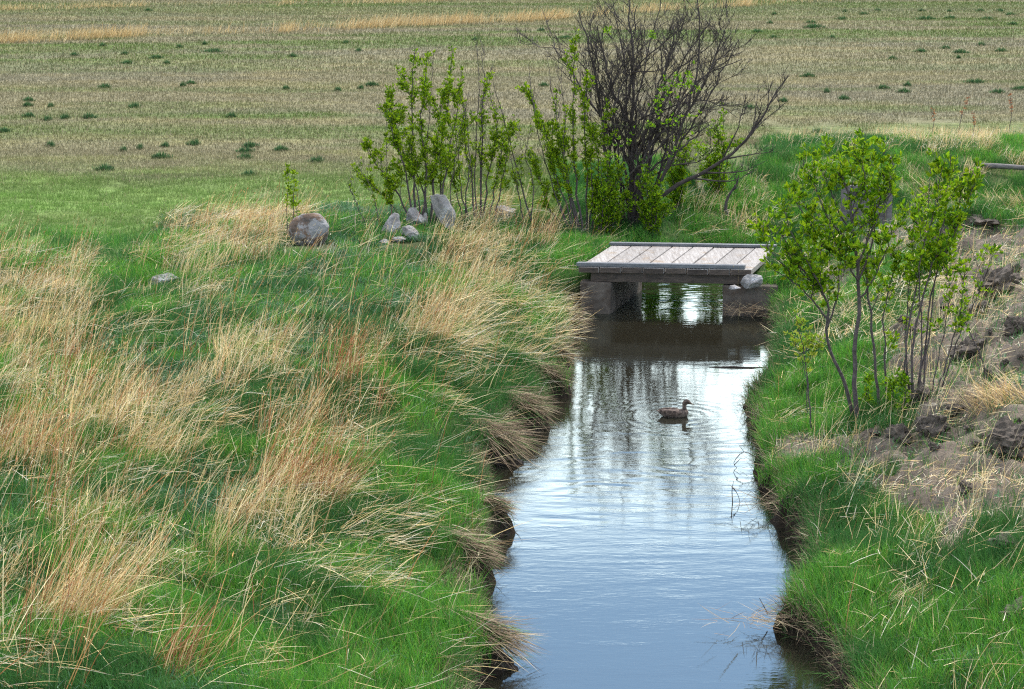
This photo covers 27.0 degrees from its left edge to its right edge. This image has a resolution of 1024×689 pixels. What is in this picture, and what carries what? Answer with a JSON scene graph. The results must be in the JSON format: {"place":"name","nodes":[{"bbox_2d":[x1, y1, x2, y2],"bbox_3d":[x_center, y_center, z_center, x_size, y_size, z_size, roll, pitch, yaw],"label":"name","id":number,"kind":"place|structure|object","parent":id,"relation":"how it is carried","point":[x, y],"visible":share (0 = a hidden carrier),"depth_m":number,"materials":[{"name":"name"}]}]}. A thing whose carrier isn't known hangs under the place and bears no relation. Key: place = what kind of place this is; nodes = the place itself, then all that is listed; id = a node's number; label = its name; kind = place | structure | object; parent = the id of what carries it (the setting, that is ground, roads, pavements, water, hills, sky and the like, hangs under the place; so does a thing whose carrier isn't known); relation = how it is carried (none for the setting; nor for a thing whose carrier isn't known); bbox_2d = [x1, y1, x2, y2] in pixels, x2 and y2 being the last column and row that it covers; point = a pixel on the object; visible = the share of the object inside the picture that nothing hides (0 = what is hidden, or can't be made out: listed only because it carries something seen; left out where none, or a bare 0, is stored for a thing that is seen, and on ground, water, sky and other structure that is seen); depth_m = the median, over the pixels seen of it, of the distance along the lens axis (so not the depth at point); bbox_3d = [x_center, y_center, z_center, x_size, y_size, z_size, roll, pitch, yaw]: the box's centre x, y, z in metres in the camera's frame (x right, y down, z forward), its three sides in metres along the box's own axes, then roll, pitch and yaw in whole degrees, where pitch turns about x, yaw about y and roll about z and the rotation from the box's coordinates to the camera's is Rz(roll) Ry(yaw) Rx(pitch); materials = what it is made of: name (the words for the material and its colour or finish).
{"place":"outdoors","nodes":[
{"label":"outdoors","id":0,"kind":"place"},
{"bbox_2d":[0,0,1023,688],"bbox_3d":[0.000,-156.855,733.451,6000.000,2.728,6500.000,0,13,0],"label":"ground","id":1,"kind":"structure","parent":0,"point":[942,452],"depth_m":56.86,"materials":[{"name":"soil"}]},
{"bbox_2d":[24,538,44,651],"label":"grass clump","id":2,"kind":"object","parent":1,"relation":"on","point":[32,600],"visible":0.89,"depth_m":19.46,"materials":[{"name":"plant"}]},
{"bbox_2d":[1,397,87,477],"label":"grass clump","id":3,"kind":"object","parent":1,"relation":"on","point":[35,439],"visible":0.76,"depth_m":25.57,"materials":[{"name":"plant"}]},
{"bbox_2d":[0,296,93,347],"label":"grass clump","id":4,"kind":"object","parent":1,"relation":"on","point":[23,320],"visible":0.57,"depth_m":32.28,"materials":[{"name":"plant"}]},
{"bbox_2d":[81,112,99,118],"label":"weed tuft","id":5,"kind":"object","parent":1,"relation":"on","point":[89,115],"visible":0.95,"depth_m":63.25,"materials":[{"name":"green plant"}]},
{"bbox_2d":[90,162,114,170],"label":"weed tuft","id":6,"kind":"object","parent":1,"relation":"on","point":[104,166],"visible":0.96,"depth_m":52.56,"materials":[{"name":"green plant"}]},
{"bbox_2d":[7,505,202,628],"bbox_3d":[-3.808,2.101,20.365,1.982,1.295,1.572,0,13,0],"label":"grass clump","id":7,"kind":"object","parent":1,"relation":"on","point":[64,596],"visible":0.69,"depth_m":20.38,"materials":[{"name":"plant"}]},
{"bbox_2d":[151,150,172,158],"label":"weed tuft","id":8,"kind":"object","parent":1,"relation":"on","point":[154,155],"visible":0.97,"depth_m":54.67,"materials":[{"name":"green plant"}]},
{"bbox_2d":[148,273,175,285],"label":"rock","id":9,"kind":"object","parent":1,"relation":"on","point":[162,277],"visible":0.57,"depth_m":38.01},
{"bbox_2d":[116,391,228,464],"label":"grass clump","id":10,"kind":"object","parent":1,"relation":"on","point":[167,437],"visible":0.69,"depth_m":26.14,"materials":[{"name":"plant"}]},
{"bbox_2d":[185,139,201,145],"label":"weed tuft","id":11,"kind":"object","parent":1,"relation":"on","point":[194,142],"visible":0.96,"depth_m":57.24,"materials":[{"name":"green plant"}]},
{"bbox_2d":[139,587,257,679],"bbox_3d":[-2.796,2.617,19.392,1.057,0.985,1.252,0,13,0],"label":"grass clump","id":12,"kind":"object","parent":1,"relation":"on","point":[187,655],"visible":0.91,"depth_m":19.44,"materials":[{"name":"plant"}]},
{"bbox_2d":[157,238,243,276],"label":"grass clump","id":13,"kind":"object","parent":1,"relation":"on","point":[194,257],"visible":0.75,"depth_m":38.55,"materials":[{"name":"plant"}]},
{"bbox_2d":[200,47,223,52],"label":"weed tuft","id":14,"kind":"object","parent":1,"relation":"on","point":[214,49],"visible":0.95,"depth_m":85.89,"materials":[{"name":"green plant"}]},
{"bbox_2d":[235,147,254,152],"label":"weed tuft","id":15,"kind":"object","parent":1,"relation":"on","point":[244,150],"visible":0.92,"depth_m":55.91,"materials":[{"name":"green plant"}]},
{"bbox_2d":[242,140,259,147],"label":"weed tuft","id":16,"kind":"object","parent":1,"relation":"on","point":[250,144],"visible":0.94,"depth_m":56.77,"materials":[{"name":"green plant"}]},
{"bbox_2d":[202,455,299,560],"bbox_3d":[-2.767,1.726,22.721,1.021,1.318,1.192,-7,15,-30],"label":"grass clump","id":17,"kind":"object","parent":1,"relation":"on","point":[212,542],"visible":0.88,"depth_m":22.83,"materials":[{"name":"plant"}]},
{"bbox_2d":[224,226,294,264],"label":"grass clump","id":18,"kind":"object","parent":1,"relation":"on","point":[254,246],"visible":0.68,"depth_m":39.35,"materials":[{"name":"plant"}]},
{"bbox_2d":[272,143,291,150],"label":"weed tuft","id":19,"kind":"object","parent":1,"relation":"on","point":[280,147],"visible":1,"depth_m":56.19,"materials":[{"name":"green plant"}]},
{"bbox_2d":[282,163,301,241],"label":"sapling","id":20,"kind":"object","parent":1,"relation":"on","point":[293,204],"visible":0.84,"depth_m":40.97,"materials":[{"name":"green plant"}]},
{"bbox_2d":[288,213,328,245],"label":"boulder","id":21,"kind":"object","parent":1,"relation":"on","point":[306,226],"visible":0.93,"depth_m":40.09,"materials":[{"name":"stone"}]},
{"bbox_2d":[308,155,324,162],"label":"weed tuft","id":22,"kind":"object","parent":1,"relation":"on","point":[317,159],"visible":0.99,"depth_m":54.02,"materials":[{"name":"green plant"}]},
{"bbox_2d":[260,410,397,506],"bbox_3d":[-2.092,1.276,25.432,1.636,1.268,1.789,5,14,23],"label":"grass clump","id":23,"kind":"object","parent":1,"relation":"on","point":[312,465],"visible":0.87,"depth_m":25.25,"materials":[{"name":"plant"}]},
{"bbox_2d":[317,238,376,257],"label":"grass clump","id":24,"kind":"object","parent":1,"relation":"on","point":[345,249],"visible":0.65,"depth_m":39.37,"materials":[{"name":"plant"}]},
{"bbox_2d":[325,318,371,389],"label":"grass clump","id":25,"kind":"object","parent":1,"relation":"on","point":[349,351],"visible":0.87,"depth_m":30.07,"materials":[{"name":"plant"}]},
{"bbox_2d":[346,156,378,222],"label":"sapling","id":26,"kind":"object","parent":1,"relation":"on","point":[369,186],"visible":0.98,"depth_m":42.00,"materials":[{"name":"green plant"}]},
{"bbox_2d":[381,212,400,233],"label":"rock","id":27,"kind":"object","parent":1,"relation":"on","point":[390,221],"visible":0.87,"depth_m":41.52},
{"bbox_2d":[392,236,405,241],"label":"rock","id":28,"kind":"object","parent":1,"relation":"on","point":[398,238],"visible":0.85,"depth_m":41.21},
{"bbox_2d":[350,45,469,223],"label":"leafy shrub","id":29,"kind":"object","parent":1,"relation":"on","point":[412,166],"visible":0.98,"depth_m":42.45,"materials":[{"name":"green plant"}]},
{"bbox_2d":[401,225,419,240],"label":"rock","id":30,"kind":"object","parent":1,"relation":"on","point":[408,232],"visible":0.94,"depth_m":41.45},
{"bbox_2d":[406,207,423,226],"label":"rock","id":31,"kind":"object","parent":1,"relation":"on","point":[413,214],"visible":0.85,"depth_m":42.39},
{"bbox_2d":[0,0,840,43],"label":"dry grass strip","id":32,"kind":"object","parent":1,"relation":"on","point":[97,33],"visible":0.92,"depth_m":100.36,"materials":[{"name":"plant"}]},
{"bbox_2d":[0,174,859,688],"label":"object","id":33,"kind":"object","parent":1,"relation":"on","point":[86,390],"visible":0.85,"depth_m":27.66,"materials":[{"name":"plant"}]},
{"bbox_2d":[430,194,455,229],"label":"stone slab","id":34,"kind":"structure","parent":1,"relation":"on","point":[442,205],"depth_m":42.37,"materials":[{"name":"stone"}]},
{"bbox_2d":[406,246,505,344],"bbox_3d":[-0.877,-0.801,33.459,1.463,1.735,1.783,4,13,19],"label":"grass clump","id":35,"kind":"object","parent":1,"relation":"on","point":[449,312],"visible":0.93,"depth_m":33.42,"materials":[{"name":"plant"}]},
{"bbox_2d":[427,209,500,255],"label":"grass clump","id":36,"kind":"object","parent":1,"relation":"on","point":[462,244],"visible":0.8,"depth_m":40.88,"materials":[{"name":"plant"}]},
{"bbox_2d":[428,518,514,577],"bbox_3d":[-0.435,2.495,24.917,1.042,1.035,0.906,-2,13,-11],"label":"straw overhang","id":37,"kind":"object","parent":1,"relation":"on","point":[471,540],"visible":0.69,"depth_m":24.87,"materials":[{"name":"plant"}]},
{"bbox_2d":[442,33,519,220],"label":"leafy shrub","id":38,"kind":"object","parent":1,"relation":"on","point":[464,132],"visible":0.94,"depth_m":44.00,"materials":[{"name":"green plant"}]},
{"bbox_2d":[444,609,548,676],"bbox_3d":[-0.028,3.131,22.399,1.217,0.895,1.028,10,16,38],"label":"straw overhang","id":39,"kind":"object","parent":1,"relation":"on","point":[507,658],"visible":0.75,"depth_m":22.25,"materials":[{"name":"plant"}]},
{"bbox_2d":[471,490,523,535],"bbox_3d":[-0.172,2.195,26.792,0.747,0.790,0.619,0,13,0],"label":"straw overhang","id":40,"kind":"object","parent":1,"relation":"on","point":[500,505],"visible":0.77,"depth_m":26.74,"materials":[{"name":"plant"}]},
{"bbox_2d":[456,413,553,470],"bbox_3d":[-0.133,1.413,29.967,1.627,0.992,1.372,0,13,0],"label":"straw overhang","id":41,"kind":"object","parent":1,"relation":"on","point":[508,459],"visible":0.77,"depth_m":29.95,"materials":[{"name":"plant"}]},
{"bbox_2d":[495,205,515,218],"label":"rock","id":42,"kind":"object","parent":1,"relation":"on","point":[504,207],"visible":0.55,"depth_m":44.78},
{"bbox_2d":[0,128,1023,688],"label":"green grass","id":43,"kind":"structure","parent":1,"relation":"on","point":[828,564],"depth_m":26.98,"materials":[{"name":"plant"}]},
{"bbox_2d":[0,0,1023,237],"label":"field stubble","id":44,"kind":"object","parent":1,"relation":"on","point":[455,5],"visible":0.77,"depth_m":75.63,"materials":[{"name":"plant"}]},
{"bbox_2d":[0,123,1023,688],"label":"dry grass","id":45,"kind":"structure","parent":1,"relation":"on","point":[986,135],"depth_m":29.62,"materials":[{"name":"plant"}]},
{"bbox_2d":[485,82,543,223],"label":"sparse shrub","id":46,"kind":"object","parent":1,"relation":"on","point":[518,160],"visible":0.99,"depth_m":44.07,"materials":[{"name":"green plant"}]},
{"bbox_2d":[488,384,567,432],"bbox_3d":[0.231,1.019,31.722,1.350,0.952,1.125,0,13,0],"label":"straw overhang","id":47,"kind":"object","parent":1,"relation":"on","point":[531,402],"visible":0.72,"depth_m":31.65,"materials":[{"name":"plant"}]},
{"bbox_2d":[505,254,555,291],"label":"grass tuft","id":48,"kind":"object","parent":1,"relation":"on","point":[528,277],"visible":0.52,"depth_m":39.56,"materials":[{"name":"plant"}]},
{"bbox_2d":[527,193,568,252],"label":"grass clump","id":49,"kind":"object","parent":1,"relation":"on","point":[549,233],"visible":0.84,"depth_m":42.40,"materials":[{"name":"plant"}]},
{"bbox_2d":[520,355,577,392],"bbox_3d":[0.646,0.578,33.783,1.106,0.929,0.830,10,16,38],"label":"straw overhang","id":50,"kind":"object","parent":1,"relation":"on","point":[549,365],"visible":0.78,"depth_m":33.68,"materials":[{"name":"plant"}]},
{"bbox_2d":[549,337,580,370],"bbox_3d":[0.790,0.230,35.275,0.930,0.881,0.681,10,16,36],"label":"straw overhang","id":51,"kind":"object","parent":1,"relation":"on","point":[564,352],"visible":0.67,"depth_m":35.16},
{"bbox_2d":[515,27,618,234],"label":"leafy shrub","id":52,"kind":"object","parent":1,"relation":"on","point":[552,154],"visible":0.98,"depth_m":44.47,"materials":[{"name":"green plant"}]},
{"bbox_2d":[547,298,591,335],"bbox_3d":[1.057,-0.375,38.275,1.089,0.906,0.955,-4,13,-19],"label":"straw overhang","id":53,"kind":"object","parent":1,"relation":"on","point":[576,316],"visible":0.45,"depth_m":38.32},
{"bbox_2d":[583,137,632,236],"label":"leafy bush","id":54,"kind":"object","parent":1,"relation":"on","point":[603,210],"visible":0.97,"depth_m":45.01,"materials":[{"name":"green plant"}]},
{"bbox_2d":[579,279,641,313],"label":"bridge abutment","id":55,"kind":"object","parent":1,"relation":"on","point":[607,297],"visible":0.37,"depth_m":40.04,"materials":[{"name":"concrete"}]},
{"bbox_2d":[576,242,775,283],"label":"plank bridge","id":56,"kind":"structure","parent":55,"relation":"on","point":[662,262],"depth_m":40.27,"materials":[{"name":"wood"}]},
{"bbox_2d":[514,0,789,227],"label":"dead tree","id":57,"kind":"object","parent":1,"relation":"on","point":[629,139],"visible":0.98,"depth_m":45.03,"materials":[{"name":"brown plant"}]},
{"bbox_2d":[629,158,675,234],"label":"leafy bush","id":58,"kind":"object","parent":1,"relation":"on","point":[653,205],"visible":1,"depth_m":45.07,"materials":[{"name":"green plant"}]},
{"bbox_2d":[425,291,887,688],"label":"shore sedge","id":59,"kind":"object","parent":1,"relation":"on","point":[836,643],"visible":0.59,"depth_m":25.62,"materials":[{"name":"plant"}]},
{"bbox_2d":[660,125,696,210],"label":"leafy bush","id":60,"kind":"object","parent":1,"relation":"on","point":[678,174],"visible":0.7,"depth_m":46.34,"materials":[{"name":"green plant"}]},
{"bbox_2d":[668,183,726,217],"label":"grass clump","id":61,"kind":"object","parent":1,"relation":"on","point":[702,201],"visible":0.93,"depth_m":46.41,"materials":[{"name":"plant"}]},
{"bbox_2d":[694,102,744,195],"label":"leafy bush","id":62,"kind":"object","parent":1,"relation":"on","point":[716,186],"visible":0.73,"depth_m":47.02,"materials":[{"name":"green plant"}]},
{"bbox_2d":[724,175,739,218],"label":"dead stump","id":63,"kind":"object","parent":1,"relation":"on","point":[728,197],"visible":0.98,"depth_m":46.20,"materials":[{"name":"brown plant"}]},
{"bbox_2d":[699,299,770,318],"bbox_3d":[4.293,-0.693,39.562,2.147,0.369,0.997,0,13,0],"label":"straw debris","id":64,"kind":"object","parent":1,"relation":"on","point":[743,310],"visible":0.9,"depth_m":39.64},
{"bbox_2d":[708,484,781,518],"bbox_3d":[3.462,1.998,27.543,1.948,0.375,1.083,0,13,0],"label":"straw debris","id":65,"kind":"object","parent":1,"relation":"on","point":[771,502],"visible":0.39,"depth_m":27.60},
{"bbox_2d":[718,193,773,232],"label":"grass clump","id":66,"kind":"object","parent":1,"relation":"on","point":[749,218],"visible":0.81,"depth_m":46.28,"materials":[{"name":"plant"}]},
{"bbox_2d":[722,281,778,316],"bbox_3d":[4.766,-0.818,41.201,1.020,1.204,2.969,3,13,13],"label":"bridge abutment","id":67,"kind":"object","parent":1,"relation":"on","point":[754,295],"visible":0.17,"depth_m":39.77,"materials":[{"name":"concrete"}]},
{"bbox_2d":[741,274,762,288],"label":"rock","id":68,"kind":"object","parent":67,"relation":"on","point":[748,281],"visible":1,"depth_m":39.48,"materials":[{"name":"stone"}]},
{"bbox_2d":[702,597,808,639],"bbox_3d":[2.993,2.931,23.330,2.089,0.395,1.170,0,13,0],"label":"straw debris","id":69,"kind":"object","parent":1,"relation":"on","point":[768,621],"visible":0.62,"depth_m":23.36,"materials":[{"name":"plant"}]},
{"bbox_2d":[783,309,826,428],"bbox_3d":[4.074,0.347,29.575,0.525,1.957,1.088,0,13,0],"label":"sapling","id":70,"kind":"object","parent":1,"relation":"on","point":[807,340],"visible":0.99,"depth_m":29.27,"materials":[{"name":"green plant"}]},
{"bbox_2d":[746,128,917,425],"bbox_3d":[4.292,-0.866,28.730,2.145,4.104,1.350,-3,13,-15],"label":"leafy shrub","id":71,"kind":"object","parent":1,"relation":"on","point":[814,275],"visible":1,"depth_m":28.54,"materials":[{"name":"green plant"}]},
{"bbox_2d":[840,156,893,229],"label":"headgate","id":72,"kind":"object","parent":1,"relation":"on","point":[882,217],"visible":0.1,"depth_m":46.92,"materials":[{"name":"grey metal"}]},
{"bbox_2d":[869,429,881,436],"bbox_3d":[4.811,1.170,28.241,0.174,0.094,0.236,-5,8,-13],"label":"clay lump","id":73,"kind":"object","parent":1,"relation":"on","point":[875,434],"visible":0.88,"depth_m":28.18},
{"bbox_2d":[849,211,911,410],"bbox_3d":[4.986,-0.440,29.071,0.906,2.844,0.580,4,13,18],"label":"leafy shrub","id":74,"kind":"object","parent":1,"relation":"on","point":[894,266],"visible":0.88,"depth_m":28.96,"materials":[{"name":"green plant"}]},
{"bbox_2d":[858,366,913,411],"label":"leafy bush","id":75,"kind":"object","parent":1,"relation":"on","point":[902,378],"visible":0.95,"depth_m":28.97,"materials":[{"name":"green plant"}]},
{"bbox_2d":[884,423,912,443],"bbox_3d":[5.056,1.192,27.825,0.359,0.371,0.409,-8,9,-31],"label":"clay clod","id":76,"kind":"object","parent":1,"relation":"on","point":[899,431],"visible":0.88,"depth_m":27.71,"materials":[{"name":"soil"}]},
{"bbox_2d":[870,573,942,609],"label":"grass clump","id":77,"kind":"object","parent":1,"relation":"on","point":[906,592],"visible":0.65,"depth_m":22.64,"materials":[{"name":"plant"}]},
{"bbox_2d":[864,489,978,536],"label":"grass clump","id":78,"kind":"object","parent":1,"relation":"on","point":[908,513],"visible":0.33,"depth_m":25.11,"materials":[{"name":"plant"}]},
{"bbox_2d":[911,381,932,405],"bbox_3d":[5.528,0.715,28.732,0.267,0.433,0.331,6,14,27],"label":"clay clod","id":79,"kind":"object","parent":1,"relation":"on","point":[919,389],"visible":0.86,"depth_m":28.64,"materials":[{"name":"soil"}]},
{"bbox_2d":[914,414,950,441],"bbox_3d":[5.435,1.084,27.552,0.461,0.377,0.346,-7,11,10],"label":"clay clod","id":80,"kind":"object","parent":1,"relation":"on","point":[922,423],"visible":0.91,"depth_m":27.48,"materials":[{"name":"soil"}]},
{"bbox_2d":[927,442,939,450],"bbox_3d":[5.287,1.274,26.763,0.210,0.111,0.144,-9,26,-32],"label":"clay lump","id":81,"kind":"object","parent":1,"relation":"on","point":[933,446],"visible":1,"depth_m":26.72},
{"bbox_2d":[896,147,1003,398],"bbox_3d":[5.858,-0.945,28.627,1.392,3.498,1.418,0,13,0],"label":"leafy shrub","id":82,"kind":"object","parent":1,"relation":"on","point":[938,248],"visible":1,"depth_m":28.44,"materials":[{"name":"green plant"}]},
{"bbox_2d":[939,403,965,417],"bbox_3d":[5.797,0.898,28.146,0.458,0.267,0.362,-1,10,35],"label":"clay clod","id":83,"kind":"object","parent":1,"relation":"on","point":[955,406],"visible":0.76,"depth_m":28.01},
{"bbox_2d":[959,479,971,495],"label":"clay clod","id":84,"kind":"object","parent":1,"relation":"on","point":[963,484],"visible":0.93,"depth_m":25.23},
{"bbox_2d":[948,333,987,362],"bbox_3d":[6.516,0.090,30.433,0.596,0.473,0.444,-9,15,-34],"label":"clay clod","id":85,"kind":"object","parent":1,"relation":"on","point":[971,350],"visible":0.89,"depth_m":30.32,"materials":[{"name":"soil"}]},
{"bbox_2d":[962,424,973,430],"bbox_3d":[5.834,1.065,27.288,0.170,0.081,0.131,-5,17,29],"label":"clay lump","id":86,"kind":"object","parent":1,"relation":"on","point":[967,427],"visible":0.97,"depth_m":27.25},
{"bbox_2d":[963,77,984,82],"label":"weed tuft","id":87,"kind":"object","parent":1,"relation":"on","point":[973,81],"visible":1,"depth_m":73.03,"materials":[{"name":"green plant"}]},
{"bbox_2d":[962,305,986,376],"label":"bare twig","id":88,"kind":"object","parent":1,"relation":"on","point":[977,348],"visible":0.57,"depth_m":29.08,"materials":[{"name":"wood"}]},
{"bbox_2d":[971,439,982,448],"bbox_3d":[5.831,1.255,26.718,0.168,0.153,0.229,2,13,10],"label":"clay lump","id":89,"kind":"object","parent":1,"relation":"on","point":[976,442],"visible":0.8,"depth_m":26.64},
{"bbox_2d":[967,300,993,316],"bbox_3d":[7.206,-0.533,32.798,0.401,0.319,0.428,5,8,23],"label":"clay clod","id":90,"kind":"object","parent":1,"relation":"on","point":[983,302],"visible":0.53,"depth_m":32.68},
{"bbox_2d":[965,214,999,226],"bbox_3d":[8.808,-2.209,39.319,0.978,0.362,0.896,-7,14,-27],"label":"clay clod","id":91,"kind":"object","parent":1,"relation":"on","point":[977,221],"visible":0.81,"depth_m":39.04,"materials":[{"name":"soil"}]},
{"bbox_2d":[951,361,1023,416],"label":"grass clump","id":92,"kind":"object","parent":1,"relation":"on","point":[993,397],"visible":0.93,"depth_m":27.76,"materials":[{"name":"plant"}]},
{"bbox_2d":[982,366,1000,381],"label":"clay clod","id":93,"kind":"object","parent":1,"relation":"on","point":[991,371],"visible":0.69,"depth_m":29.19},
{"bbox_2d":[977,263,1022,299],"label":"clay clod","id":94,"kind":"object","parent":1,"relation":"on","point":[1005,274],"visible":0.59,"depth_m":33.31,"materials":[{"name":"soil"}]},
{"bbox_2d":[979,186,1023,213],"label":"grass clump","id":95,"kind":"object","parent":1,"relation":"on","point":[1004,197],"visible":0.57,"depth_m":39.76,"materials":[{"name":"plant"}]},
{"bbox_2d":[980,163,1023,169],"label":"wooden pole","id":96,"kind":"object","parent":1,"relation":"on","point":[1004,166],"visible":0.87,"depth_m":49.93,"materials":[{"name":"grey wood"}]},
{"bbox_2d":[987,531,1017,550],"bbox_3d":[5.344,2.144,22.918,0.418,0.200,0.408,-4,21,-18],"label":"clay clod","id":97,"kind":"object","parent":1,"relation":"on","point":[1002,535],"visible":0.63,"depth_m":22.90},
{"bbox_2d":[984,415,1023,460],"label":"clay clod","id":98,"kind":"object","parent":1,"relation":"on","point":[1004,431],"visible":0.86,"depth_m":26.11,"materials":[{"name":"soil"}]},
{"bbox_2d":[999,595,1023,623],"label":"clay clod","id":99,"kind":"object","parent":1,"relation":"on","point":[1007,608],"visible":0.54,"depth_m":21.16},
{"bbox_2d":[1004,316,1023,336],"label":"clay clod","id":100,"kind":"object","parent":1,"relation":"on","point":[1010,322],"visible":0.88,"depth_m":30.88,"materials":[{"name":"soil"}]},
{"bbox_2d":[1011,263,1021,272],"bbox_3d":[8.168,-1.224,34.618,0.244,0.163,0.208,-17,8,38],"label":"clay lump","id":101,"kind":"object","parent":1,"relation":"on","point":[1015,266],"visible":0.73,"depth_m":34.57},
{"bbox_2d":[476,282,836,688],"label":"stream water","id":102,"kind":"structure","parent":0,"point":[633,552],"depth_m":27.20,"materials":[{"name":"blue liquid"}]},
{"bbox_2d":[656,399,693,417],"bbox_3d":[2.495,0.986,32.578,0.580,0.312,0.227,0,13,0],"label":"duck","id":103,"kind":"object","parent":102,"relation":"on","point":[670,412],"visible":1,"depth_m":32.52},
{"bbox_2d":[709,366,761,367],"bbox_3d":[3.780,0.380,35.759,0.952,0.033,0.067,0,13,0],"label":"stick","id":104,"kind":"object","parent":102,"relation":"on","point":[734,367],"visible":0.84,"depth_m":35.76,"materials":[{"name":"wood"}]},
{"bbox_2d":[904,167,966,205],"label":"grass clump","id":105,"kind":"object","parent":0,"point":[932,185],"visible":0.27,"depth_m":48.57,"materials":[{"name":"plant"}]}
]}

